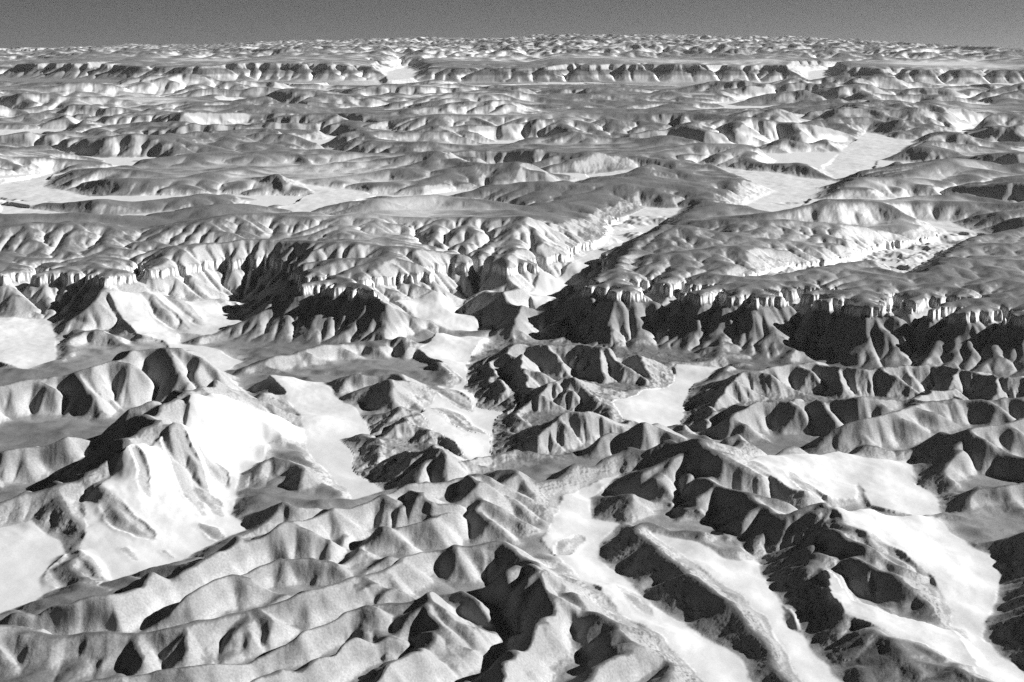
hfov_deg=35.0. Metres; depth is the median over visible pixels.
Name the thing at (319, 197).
dry wash
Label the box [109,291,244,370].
dry wash
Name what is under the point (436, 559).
hills
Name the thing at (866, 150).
dry wash
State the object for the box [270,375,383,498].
dry wash
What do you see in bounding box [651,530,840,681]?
dry wash
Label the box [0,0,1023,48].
sky
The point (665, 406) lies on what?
dry wash
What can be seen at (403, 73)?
dry wash
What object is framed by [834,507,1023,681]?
dry wash
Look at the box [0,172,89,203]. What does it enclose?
dry wash
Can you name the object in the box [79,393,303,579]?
dry wash
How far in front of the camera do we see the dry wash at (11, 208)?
10827.84 m
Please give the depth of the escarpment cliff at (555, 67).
34265.90 m
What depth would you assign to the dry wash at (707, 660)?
4311.33 m
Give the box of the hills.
[0,53,1023,681]
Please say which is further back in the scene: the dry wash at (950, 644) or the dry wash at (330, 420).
the dry wash at (330, 420)
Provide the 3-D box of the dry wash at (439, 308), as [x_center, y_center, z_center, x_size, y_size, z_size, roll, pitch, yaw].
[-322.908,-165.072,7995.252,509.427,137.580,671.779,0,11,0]
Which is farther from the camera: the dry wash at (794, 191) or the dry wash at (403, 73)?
the dry wash at (403, 73)
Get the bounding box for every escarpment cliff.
[0,216,1023,324]
[14,59,912,72]
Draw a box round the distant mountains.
[0,33,1023,65]
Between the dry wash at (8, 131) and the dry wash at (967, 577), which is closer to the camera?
the dry wash at (967, 577)
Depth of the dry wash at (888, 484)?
5214.21 m
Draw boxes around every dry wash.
[0,82,1023,208]
[0,128,63,134]
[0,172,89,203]
[0,202,167,215]
[0,317,56,368]
[0,519,65,612]
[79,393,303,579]
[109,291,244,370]
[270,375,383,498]
[279,185,374,211]
[386,67,416,80]
[397,290,492,330]
[419,333,502,459]
[528,206,680,310]
[542,474,752,681]
[587,169,632,176]
[612,363,721,426]
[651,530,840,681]
[702,163,835,211]
[748,451,942,515]
[764,220,981,274]
[806,69,827,80]
[822,132,913,178]
[826,570,979,666]
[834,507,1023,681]

